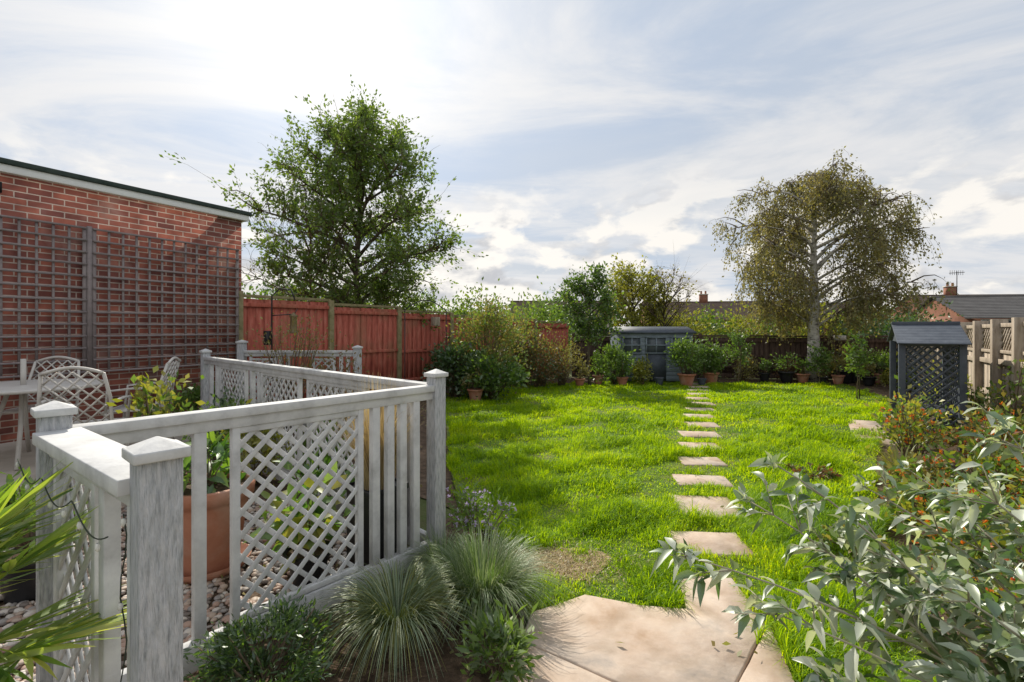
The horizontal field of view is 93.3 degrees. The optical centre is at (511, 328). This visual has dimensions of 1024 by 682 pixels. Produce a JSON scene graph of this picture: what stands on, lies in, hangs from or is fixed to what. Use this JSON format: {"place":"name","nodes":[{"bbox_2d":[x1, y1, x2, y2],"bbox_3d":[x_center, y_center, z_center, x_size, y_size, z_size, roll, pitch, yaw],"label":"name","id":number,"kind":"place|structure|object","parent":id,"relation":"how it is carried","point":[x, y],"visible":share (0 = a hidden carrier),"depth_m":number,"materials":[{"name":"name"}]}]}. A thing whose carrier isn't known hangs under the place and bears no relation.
{"place":"outdoors","nodes":[
{"label":"outdoors","id":0,"kind":"place"},
{"bbox_2d":[0,434,225,510],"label":"seating patio","id":1,"kind":"structure","parent":0,"point":[7,455],"depth_m":4.75,"materials":[{"name":"stone"}]},
{"bbox_2d":[2,356,79,420],"bbox_3d":[-5.166,0.808,5.308,0.577,0.985,0.587,0,0,-15],"label":"patio chair","id":2,"kind":"object","parent":1,"relation":"on","point":[12,410],"visible":0.46,"depth_m":5.52,"materials":[{"name":"beige metal"}]},
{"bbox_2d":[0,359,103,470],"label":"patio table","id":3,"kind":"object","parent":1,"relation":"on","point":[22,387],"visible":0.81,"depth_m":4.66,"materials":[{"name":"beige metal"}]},
{"bbox_2d":[35,366,131,445],"bbox_3d":[-3.795,0.808,4.295,0.577,0.985,0.587,0,0,-25],"label":"patio chair","id":4,"kind":"object","parent":1,"relation":"on","point":[41,385],"visible":0.58,"depth_m":4.11,"materials":[{"name":"beige metal"}]},
{"bbox_2d":[102,357,180,438],"bbox_3d":[-4.043,0.808,5.321,0.587,0.985,0.577,0,0,-20],"label":"patio chair","id":5,"kind":"object","parent":1,"relation":"on","point":[122,408],"visible":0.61,"depth_m":5.29,"materials":[{"name":"beige metal"}]},
{"bbox_2d":[162,378,227,412],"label":"shrub","id":6,"kind":"object","parent":1,"relation":"on","point":[195,396],"visible":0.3,"depth_m":6.40,"materials":[{"name":"green plant"}]},
{"bbox_2d":[0,456,422,680],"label":"gravel base","id":7,"kind":"object","parent":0,"point":[260,496],"depth_m":2.89,"materials":[{"name":"gravel"}]},
{"bbox_2d":[0,498,414,681],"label":"gravel","id":8,"kind":"structure","parent":7,"relation":"on","point":[26,608],"depth_m":2.64,"materials":[{"name":"gravel"}]},
{"bbox_2d":[0,547,35,604],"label":"black pot","id":9,"kind":"object","parent":8,"relation":"on","point":[25,590],"visible":0.3,"depth_m":2.60,"materials":[{"name":"plastic"}]},
{"bbox_2d":[0,466,87,561],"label":"potted herb","id":10,"kind":"object","parent":9,"relation":"on","point":[21,490],"visible":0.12,"depth_m":2.65,"materials":[{"name":"green plant"}]},
{"bbox_2d":[0,461,126,681],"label":"fan palm","id":11,"kind":"object","parent":8,"relation":"on","point":[34,647],"visible":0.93,"depth_m":1.33,"materials":[{"name":"green plant"}]},
{"bbox_2d":[106,365,204,416],"bbox_3d":[-3.008,0.918,4.085,0.626,1.168,0.674,0,0,25],"label":"yellow acer","id":12,"kind":"object","parent":8,"relation":"on","point":[140,398],"visible":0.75,"depth_m":4.08,"materials":[{"name":"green plant"}]},
{"bbox_2d":[183,472,254,583],"bbox_3d":[-1.880,1.228,3.000,0.514,0.535,0.514,0,0,0],"label":"terracotta pot","id":13,"kind":"object","parent":8,"relation":"on","point":[218,533],"visible":0.41,"depth_m":2.86,"materials":[{"name":"ceramic"}]},
{"bbox_2d":[183,431,246,493],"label":"lily plant","id":14,"kind":"object","parent":13,"relation":"in","point":[217,469],"visible":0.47,"depth_m":3.05,"materials":[{"name":"green plant"}]},
{"bbox_2d":[282,539,332,585],"bbox_3d":[-1.200,1.397,2.850,0.278,0.195,0.278,0,0,0],"label":"black pot","id":15,"kind":"object","parent":8,"relation":"on","point":[308,566],"visible":0.43,"depth_m":2.78,"materials":[{"name":"plastic"}]},
{"bbox_2d":[243,461,354,576],"bbox_3d":[-1.238,1.096,2.848,0.619,0.619,0.541,0,0,27],"label":"potted herb","id":16,"kind":"object","parent":15,"relation":"in","point":[288,530],"visible":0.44,"depth_m":2.76,"materials":[{"name":"green plant"}]},
{"bbox_2d":[261,445,354,510],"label":"broad leaf perennial","id":17,"kind":"object","parent":8,"relation":"on","point":[299,473],"visible":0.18,"depth_m":3.80,"materials":[{"name":"green plant"}]},
{"bbox_2d":[345,478,408,565],"bbox_3d":[-0.860,1.242,3.080,0.286,0.515,0.286,0,0,40],"label":"tall black planter","id":18,"kind":"object","parent":8,"relation":"on","point":[366,527],"visible":0.26,"depth_m":2.95,"materials":[{"name":"plastic"}]},
{"bbox_2d":[203,382,249,442],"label":"shrub","id":19,"kind":"object","parent":7,"relation":"on","point":[223,399],"visible":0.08,"depth_m":5.58,"materials":[{"name":"green plant"}]},
{"bbox_2d":[181,392,276,469],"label":"perennial clump","id":20,"kind":"object","parent":7,"relation":"on","point":[242,402],"visible":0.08,"depth_m":4.86,"materials":[{"name":"green plant"}]},
{"bbox_2d":[30,349,447,681],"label":"garden railing","id":21,"kind":"object","parent":7,"relation":"on","point":[142,479],"visible":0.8,"depth_m":2.12,"materials":[{"name":"paint"}]},
{"bbox_2d":[15,459,127,681],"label":"string lights","id":22,"kind":"object","parent":21,"relation":"attached to","point":[79,525],"visible":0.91,"depth_m":1.15},
{"bbox_2d":[220,399,296,486],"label":"perennial clump","id":23,"kind":"object","parent":7,"relation":"on","point":[266,449],"visible":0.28,"depth_m":4.55,"materials":[{"name":"green plant"}]},
{"bbox_2d":[183,510,524,681],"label":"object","id":24,"kind":"structure","parent":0,"point":[453,666],"depth_m":2.21,"materials":[{"name":"plant"}]},
{"bbox_2d":[183,586,352,681],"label":"flowering shrub","id":25,"kind":"object","parent":24,"relation":"on","point":[250,665],"visible":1,"depth_m":1.97,"materials":[{"name":"green plant"}]},
{"bbox_2d":[295,551,492,681],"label":"blue sedge clump","id":26,"kind":"object","parent":24,"relation":"on","point":[392,623],"visible":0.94,"depth_m":2.28,"materials":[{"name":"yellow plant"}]},
{"bbox_2d":[395,522,493,579],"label":"blue fescue clump","id":27,"kind":"object","parent":24,"relation":"on","point":[431,553],"visible":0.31,"depth_m":2.97,"materials":[{"name":"green plant"}]},
{"bbox_2d":[381,521,583,645],"bbox_3d":[-0.146,1.286,2.607,1.095,0.428,1.077,0,0,32],"label":"blue fescue clump","id":28,"kind":"object","parent":24,"relation":"on","point":[489,578],"visible":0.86,"depth_m":2.54,"materials":[{"name":"green plant"}]},
{"bbox_2d":[446,481,518,544],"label":"aster plant","id":29,"kind":"object","parent":24,"relation":"on","point":[471,507],"visible":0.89,"depth_m":3.33,"materials":[{"name":"green plant"}]},
{"bbox_2d":[448,598,543,681],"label":"herb clump","id":30,"kind":"object","parent":24,"relation":"on","point":[512,646],"visible":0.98,"depth_m":2.04,"materials":[{"name":"green plant"}]},
{"bbox_2d":[328,375,425,490],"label":"ornamental straw grass","id":31,"kind":"object","parent":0,"point":[366,454],"depth_m":2.99,"materials":[{"name":"plant"}]},
{"bbox_2d":[0,0,1023,326],"label":"sky","id":32,"kind":"structure","parent":0,"point":[571,134],"materials":[{"name":"white"}]},
{"bbox_2d":[274,377,862,508],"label":"bed soil","id":33,"kind":"structure","parent":0,"point":[423,457],"depth_m":6.74,"materials":[{"name":"soil"}]},
{"bbox_2d":[263,288,297,391],"bbox_3d":[-3.595,0.434,7.550,0.510,2.131,0.140,0,0,0],"label":"bird feeder stand","id":34,"kind":"object","parent":33,"relation":"on","point":[292,329],"visible":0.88,"depth_m":7.54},
{"bbox_2d":[243,311,345,430],"bbox_3d":[-3.120,0.624,7.040,1.448,1.765,1.586,0,0,-12],"label":"seedhead shrub","id":35,"kind":"object","parent":33,"relation":"on","point":[294,347],"visible":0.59,"depth_m":6.93,"materials":[{"name":"green plant"}]},
{"bbox_2d":[235,340,362,426],"bbox_3d":[-3.175,0.835,7.225,1.880,1.330,0.129,0,0,2],"label":"deck railing","id":36,"kind":"object","parent":33,"relation":"on","point":[242,352],"visible":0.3,"depth_m":7.20,"materials":[{"name":"paint"}]},
{"bbox_2d":[285,337,388,443],"bbox_3d":[-2.184,0.804,5.977,1.192,1.405,1.286,0,0,0],"label":"seedhead shrub","id":37,"kind":"object","parent":33,"relation":"on","point":[323,367],"visible":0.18,"depth_m":6.03,"materials":[{"name":"green plant"}]},
{"bbox_2d":[404,300,446,392],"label":"metal garden arch","id":38,"kind":"structure","parent":33,"relation":"on","point":[404,329],"depth_m":10.47,"materials":[{"name":"metal"}]},
{"bbox_2d":[31,379,980,680],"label":"fallen leaves","id":39,"kind":"object","parent":33,"relation":"on","point":[597,497],"visible":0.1,"depth_m":2.68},
{"bbox_2d":[479,297,561,385],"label":"climber shrub","id":40,"kind":"object","parent":33,"relation":"on","point":[530,340],"visible":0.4,"depth_m":12.58,"materials":[{"name":"green plant"}]},
{"bbox_2d":[607,327,696,380],"bbox_3d":[4.000,0.710,14.055,2.200,1.520,1.390,0,0,0],"label":"garden playhouse","id":41,"kind":"object","parent":33,"relation":"on","point":[651,343],"visible":0.3,"depth_m":13.41,"materials":[{"name":"grey paint"}]},
{"bbox_2d":[622,337,690,380],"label":"windows and door","id":42,"kind":"structure","parent":41,"relation":"in","point":[655,346],"depth_m":13.41,"materials":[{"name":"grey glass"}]},
{"bbox_2d":[725,354,766,380],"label":"back border shrub","id":43,"kind":"object","parent":33,"relation":"on","point":[751,366],"visible":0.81,"depth_m":13.70,"materials":[{"name":"green plant"}]},
{"bbox_2d":[778,371,794,382],"bbox_3d":[7.600,1.347,13.400,0.428,0.295,0.428,0,0,0],"label":"garden pot","id":44,"kind":"object","parent":33,"relation":"on","point":[786,377],"visible":0.98,"depth_m":13.27,"materials":[{"name":"black plastic"}]},
{"bbox_2d":[770,351,797,371],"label":"pot plant","id":45,"kind":"object","parent":44,"relation":"in","point":[780,361],"visible":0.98,"depth_m":13.40,"materials":[{"name":"green plant"}]},
{"bbox_2d":[772,358,803,380],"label":"back border shrub","id":46,"kind":"object","parent":33,"relation":"on","point":[793,369],"visible":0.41,"depth_m":13.78,"materials":[{"name":"green plant"}]},
{"bbox_2d":[806,340,837,382],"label":"young fruit tree","id":47,"kind":"object","parent":33,"relation":"on","point":[816,358],"visible":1,"depth_m":12.86,"materials":[{"name":"green plant"}]},
{"bbox_2d":[703,146,958,381],"bbox_3d":[8.583,-1.676,13.840,5.819,6.386,5.050,0,0,22],"label":"birch tree","id":48,"kind":"object","parent":33,"relation":"on","point":[830,192],"visible":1,"depth_m":13.03,"materials":[{"name":"green plant"}]},
{"bbox_2d":[831,375,844,384],"bbox_3d":[8.700,1.373,12.900,0.321,0.245,0.321,0,0,0],"label":"garden pot","id":49,"kind":"object","parent":33,"relation":"on","point":[838,380],"visible":0.95,"depth_m":12.81,"materials":[{"name":"ceramic"}]},
{"bbox_2d":[827,355,846,375],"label":"pot plant","id":50,"kind":"object","parent":49,"relation":"in","point":[833,361],"visible":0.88,"depth_m":12.89,"materials":[{"name":"green plant"}]},
{"bbox_2d":[276,344,1010,660],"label":"ground","id":51,"kind":"structure","parent":0,"point":[423,513],"depth_m":4.06,"materials":[{"name":"brown soil"}]},
{"bbox_2d":[0,173,241,443],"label":"walls","id":52,"kind":"structure","parent":51,"relation":"on","point":[24,197],"depth_m":6.37,"materials":[{"name":"red brick"}]},
{"bbox_2d":[0,214,86,378],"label":"wall trellis","id":53,"kind":"object","parent":52,"relation":"attached to","point":[18,257],"depth_m":5.70,"materials":[{"name":"wood"}]},
{"bbox_2d":[86,226,91,372],"bbox_3d":[-5.354,-0.360,6.123,0.040,1.860,0.050,0,0,29],"label":"trellis batten","id":54,"kind":"object","parent":52,"relation":"attached to","point":[89,296],"visible":0.71,"depth_m":6.11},
{"bbox_2d":[0,157,251,221],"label":"flat roof","id":55,"kind":"structure","parent":52,"relation":"on","point":[30,171],"depth_m":6.31,"materials":[{"name":"plastic"}]},
{"bbox_2d":[92,228,238,372],"bbox_3d":[-4.869,-0.355,6.975,0.038,1.840,1.900,0,0,29],"label":"wall trellis","id":56,"kind":"object","parent":52,"relation":"attached to","point":[149,302],"depth_m":6.84,"materials":[{"name":"wood"}]},
{"bbox_2d":[290,420,353,474],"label":"perennial clump","id":57,"kind":"object","parent":51,"relation":"on","point":[321,450],"visible":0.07,"depth_m":4.74,"materials":[{"name":"green plant"}]},
{"bbox_2d":[159,74,488,335],"bbox_3d":[-3.520,-2.129,11.353,6.000,7.299,5.100,0,0,0],"label":"broadleaf tree","id":58,"kind":"object","parent":51,"relation":"on","point":[360,151],"visible":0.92,"depth_m":10.41,"materials":[{"name":"green plant"}]},
{"bbox_2d":[232,159,416,301],"bbox_3d":[-4.478,-1.352,11.082,4.312,5.724,4.361,0,0,44],"label":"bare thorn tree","id":59,"kind":"object","parent":51,"relation":"on","point":[310,236],"visible":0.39,"depth_m":10.84,"materials":[{"name":"green plant"}]},
{"bbox_2d":[239,291,568,401],"bbox_3d":[-1.550,0.447,11.579,0.567,2.117,9.487,0,0,41],"label":"red garden fence","id":60,"kind":"object","parent":51,"relation":"on","point":[378,334],"visible":0.45,"depth_m":9.94,"materials":[{"name":"brown wood"}]},
{"bbox_2d":[510,296,613,340],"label":"bungalow","id":61,"kind":"object","parent":51,"relation":"on","point":[518,303],"visible":0.07,"depth_m":60.97,"materials":[{"name":"tile"}]},
{"bbox_2d":[242,265,963,359],"bbox_3d":[0.235,-0.333,16.229,28.707,3.945,14.745,0,0,19],"label":"background shrubbery","id":62,"kind":"object","parent":51,"relation":"on","point":[705,323],"visible":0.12,"depth_m":17.50,"materials":[{"name":"green plant"}]},
{"bbox_2d":[594,253,679,326],"bbox_3d":[4.363,-0.595,17.644,3.345,4.197,3.201,0,0,0],"label":"yellow tree","id":63,"kind":"object","parent":51,"relation":"on","point":[632,316],"visible":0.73,"depth_m":17.18,"materials":[{"name":"green plant"}]},
{"bbox_2d":[621,245,704,326],"bbox_3d":[5.372,-0.792,17.059,3.204,4.593,2.623,0,0,29],"label":"bare apple tree","id":64,"kind":"object","parent":51,"relation":"on","point":[674,300],"visible":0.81,"depth_m":17.01,"materials":[{"name":"brown plant"}]},
{"bbox_2d":[641,291,783,337],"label":"bungalow","id":65,"kind":"object","parent":51,"relation":"on","point":[704,301],"visible":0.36,"depth_m":56.47,"materials":[{"name":"tile"}]},
{"bbox_2d":[572,333,889,378],"bbox_3d":[6.623,0.824,14.583,9.584,1.362,0.092,0,0,5],"label":"dark back fence","id":66,"kind":"object","parent":51,"relation":"on","point":[762,349],"visible":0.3,"depth_m":14.50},
{"bbox_2d":[883,283,1009,322],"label":"bungalow","id":67,"kind":"object","parent":51,"relation":"on","point":[945,289],"visible":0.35,"depth_m":50.62,"materials":[{"name":"tile"}]},
{"bbox_2d":[909,294,1023,348],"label":"bungalow","id":68,"kind":"object","parent":51,"relation":"on","point":[971,308],"visible":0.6,"depth_m":31.15,"materials":[{"name":"grey tile"}]},
{"bbox_2d":[446,380,942,681],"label":"lawn grass","id":69,"kind":"structure","parent":0,"point":[608,513],"depth_m":4.79,"materials":[{"name":"plant"}]},
{"bbox_2d":[417,334,483,396],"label":"laurel shrub","id":70,"kind":"object","parent":69,"relation":"on","point":[448,357],"visible":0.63,"depth_m":10.38,"materials":[{"name":"green plant"}]},
{"bbox_2d":[467,388,483,400],"bbox_3d":[-0.750,1.367,9.900,0.342,0.255,0.342,0,0,0],"label":"garden pot","id":71,"kind":"object","parent":69,"relation":"on","point":[473,394],"visible":0.73,"depth_m":9.79,"materials":[{"name":"ceramic"}]},
{"bbox_2d":[434,294,540,393],"bbox_3d":[-0.563,0.302,10.890,2.440,2.420,2.325,0,0,0],"label":"cotoneaster shrub","id":72,"kind":"object","parent":69,"relation":"on","point":[486,323],"visible":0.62,"depth_m":10.65,"materials":[{"name":"green plant"}]},
{"bbox_2d":[451,343,536,402],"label":"laurel shrub","id":73,"kind":"object","parent":69,"relation":"on","point":[513,373],"visible":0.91,"depth_m":9.97,"materials":[{"name":"green plant"}]},
{"bbox_2d":[507,335,572,387],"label":"bronze shrub","id":74,"kind":"object","parent":69,"relation":"on","point":[538,362],"visible":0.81,"depth_m":12.16,"materials":[{"name":"green plant"}]},
{"bbox_2d":[488,548,610,580],"bbox_3d":[0.200,1.495,3.080,0.897,0.001,0.432,0,0,0],"label":"worn turf patch","id":75,"kind":"object","parent":69,"relation":"on","point":[582,564],"visible":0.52,"depth_m":3.09,"materials":[{"name":"soil"}]},
{"bbox_2d":[529,327,590,385],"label":"bronze shrub","id":76,"kind":"object","parent":69,"relation":"on","point":[564,375],"visible":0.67,"depth_m":12.57,"materials":[{"name":"green plant"}]},
{"bbox_2d":[546,261,625,384],"bbox_3d":[1.960,-0.191,12.781,2.088,3.391,1.835,0,0,0],"label":"bay tree","id":77,"kind":"object","parent":69,"relation":"on","point":[582,325],"visible":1,"depth_m":12.58,"materials":[{"name":"green plant"}]},
{"bbox_2d":[589,341,642,384],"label":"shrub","id":78,"kind":"object","parent":69,"relation":"on","point":[610,359],"visible":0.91,"depth_m":12.76,"materials":[{"name":"green plant"}]},
{"bbox_2d":[629,354,653,384],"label":"potted shrub","id":79,"kind":"object","parent":69,"relation":"on","point":[637,372],"visible":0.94,"depth_m":12.85,"materials":[{"name":"green plant"}]},
{"bbox_2d":[677,373,695,385],"bbox_3d":[4.550,1.337,12.600,0.471,0.315,0.471,0,0,0],"label":"garden pot","id":80,"kind":"object","parent":69,"relation":"on","point":[685,379],"visible":0.81,"depth_m":12.45,"materials":[{"name":"ceramic"}]},
{"bbox_2d":[681,353,698,373],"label":"pot plant","id":81,"kind":"object","parent":80,"relation":"on","point":[691,368],"visible":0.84,"depth_m":12.46,"materials":[{"name":"green plant"}]},
{"bbox_2d":[662,333,712,373],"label":"potted shrub","id":82,"kind":"object","parent":69,"relation":"on","point":[679,354],"visible":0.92,"depth_m":12.61,"materials":[{"name":"green plant"}]},
{"bbox_2d":[693,338,732,382],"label":"potted shrub","id":83,"kind":"object","parent":69,"relation":"on","point":[717,359],"visible":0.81,"depth_m":12.93,"materials":[{"name":"green plant"}]},
{"bbox_2d":[722,328,754,382],"bbox_3d":[5.952,0.746,12.844,0.881,1.510,0.861,0,0,0],"label":"young fruit tree","id":84,"kind":"object","parent":69,"relation":"on","point":[735,341],"visible":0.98,"depth_m":12.86,"materials":[{"name":"green plant"}]},
{"bbox_2d":[785,462,842,480],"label":"border plant","id":85,"kind":"object","parent":69,"relation":"on","point":[829,473],"visible":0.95,"depth_m":4.86,"materials":[{"name":"green plant"}]},
{"bbox_2d":[815,521,889,556],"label":"border plant","id":86,"kind":"object","parent":69,"relation":"on","point":[829,542],"visible":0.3,"depth_m":3.26,"materials":[{"name":"green plant"}]},
{"bbox_2d":[840,326,873,398],"bbox_3d":[7.384,0.722,10.305,0.664,1.558,0.645,0,0,25],"label":"young fruit tree","id":87,"kind":"object","parent":69,"relation":"on","point":[858,357],"visible":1,"depth_m":10.25,"materials":[{"name":"green plant"}]},
{"bbox_2d":[495,419,899,681],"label":"patio paving","id":88,"kind":"structure","parent":0,"point":[662,644],"depth_m":2.28,"materials":[{"name":"stone"}]},
{"bbox_2d":[668,383,755,557],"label":"stepping stone path","id":89,"kind":"structure","parent":0,"point":[719,543],"depth_m":4.17,"materials":[{"name":"stone"}]},
{"bbox_2d":[849,441,942,478],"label":"plant","id":90,"kind":"object","parent":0,"point":[894,452],"visible":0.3,"depth_m":4.72,"materials":[{"name":"green plant"}]},
{"bbox_2d":[851,383,1022,673],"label":"bed soil","id":91,"kind":"structure","parent":0,"point":[879,389],"depth_m":5.01,"materials":[{"name":"soil"}]},
{"bbox_2d":[650,401,1023,681],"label":"buddleia shrub","id":92,"kind":"object","parent":91,"relation":"on","point":[967,601],"visible":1,"depth_m":1.52,"materials":[{"name":"plant"}]},
{"bbox_2d":[867,347,897,374],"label":"back border shrub","id":93,"kind":"object","parent":91,"relation":"on","point":[883,354],"visible":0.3,"depth_m":13.33,"materials":[{"name":"green plant"}]},
{"bbox_2d":[875,367,906,387],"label":"back border shrub","id":94,"kind":"object","parent":91,"relation":"on","point":[884,376],"visible":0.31,"depth_m":12.31,"materials":[{"name":"green plant"}]},
{"bbox_2d":[874,391,948,451],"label":"border plant","id":95,"kind":"object","parent":91,"relation":"on","point":[910,406],"visible":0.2,"depth_m":5.52,"materials":[{"name":"green plant"}]},
{"bbox_2d":[863,375,975,469],"bbox_3d":[4.177,1.003,4.977,0.798,1.004,0.940,0,0,-24],"label":"border plant","id":96,"kind":"object","parent":91,"relation":"on","point":[914,421],"visible":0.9,"depth_m":4.96,"materials":[{"name":"green plant"}]},
{"bbox_2d":[887,321,971,450],"bbox_3d":[5.516,0.705,6.461,0.700,1.590,1.254,0,0,33],"label":"garden arbour","id":97,"kind":"object","parent":91,"relation":"on","point":[949,337],"visible":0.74,"depth_m":6.14,"materials":[{"name":"grey paint"}]},
{"bbox_2d":[871,444,1003,506],"bbox_3d":[3.537,1.258,4.096,0.805,0.527,0.823,0,0,0],"label":"border plant","id":98,"kind":"object","parent":91,"relation":"on","point":[927,463],"visible":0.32,"depth_m":4.04,"materials":[{"name":"green plant"}]},
{"bbox_2d":[913,353,972,421],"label":"border plant","id":99,"kind":"object","parent":91,"relation":"on","point":[937,365],"visible":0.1,"depth_m":7.38,"materials":[{"name":"green plant"}]},
{"bbox_2d":[871,455,1023,566],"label":"border plant","id":100,"kind":"object","parent":91,"relation":"on","point":[905,503],"visible":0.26,"depth_m":3.31,"materials":[{"name":"green plant"}]},
{"bbox_2d":[886,495,1023,597],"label":"border plant","id":101,"kind":"object","parent":91,"relation":"on","point":[979,554],"visible":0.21,"depth_m":2.67,"materials":[{"name":"green plant"}]},
{"bbox_2d":[896,317,1023,437],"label":"tan side fence","id":102,"kind":"object","parent":91,"relation":"on","point":[989,350],"visible":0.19,"depth_m":6.21,"materials":[{"name":"brown wood"}]},
{"bbox_2d":[904,536,1022,676],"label":"border plant","id":103,"kind":"object","parent":91,"relation":"on","point":[993,591],"visible":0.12,"depth_m":2.15,"materials":[{"name":"green plant"}]},
{"bbox_2d":[909,412,1023,517],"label":"border plant","id":104,"kind":"object","parent":91,"relation":"on","point":[1007,465],"visible":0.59,"depth_m":3.95,"materials":[{"name":"green plant"}]},
{"bbox_2d":[942,385,993,440],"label":"border plant","id":105,"kind":"object","parent":91,"relation":"on","point":[970,397],"visible":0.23,"depth_m":6.18,"materials":[{"name":"green plant"}]},
{"bbox_2d":[939,405,1023,493],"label":"border plant","id":106,"kind":"object","parent":91,"relation":"on","point":[990,433],"visible":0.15,"depth_m":4.72,"materials":[{"name":"green plant"}]},
{"bbox_2d":[948,385,1023,471],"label":"border plant","id":107,"kind":"object","parent":91,"relation":"on","point":[973,422],"visible":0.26,"depth_m":4.97,"materials":[{"name":"green plant"}]},
{"bbox_2d":[965,358,1023,436],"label":"border plant","id":108,"kind":"object","parent":91,"relation":"on","point":[997,389],"visible":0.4,"depth_m":5.46,"materials":[{"name":"green plant"}]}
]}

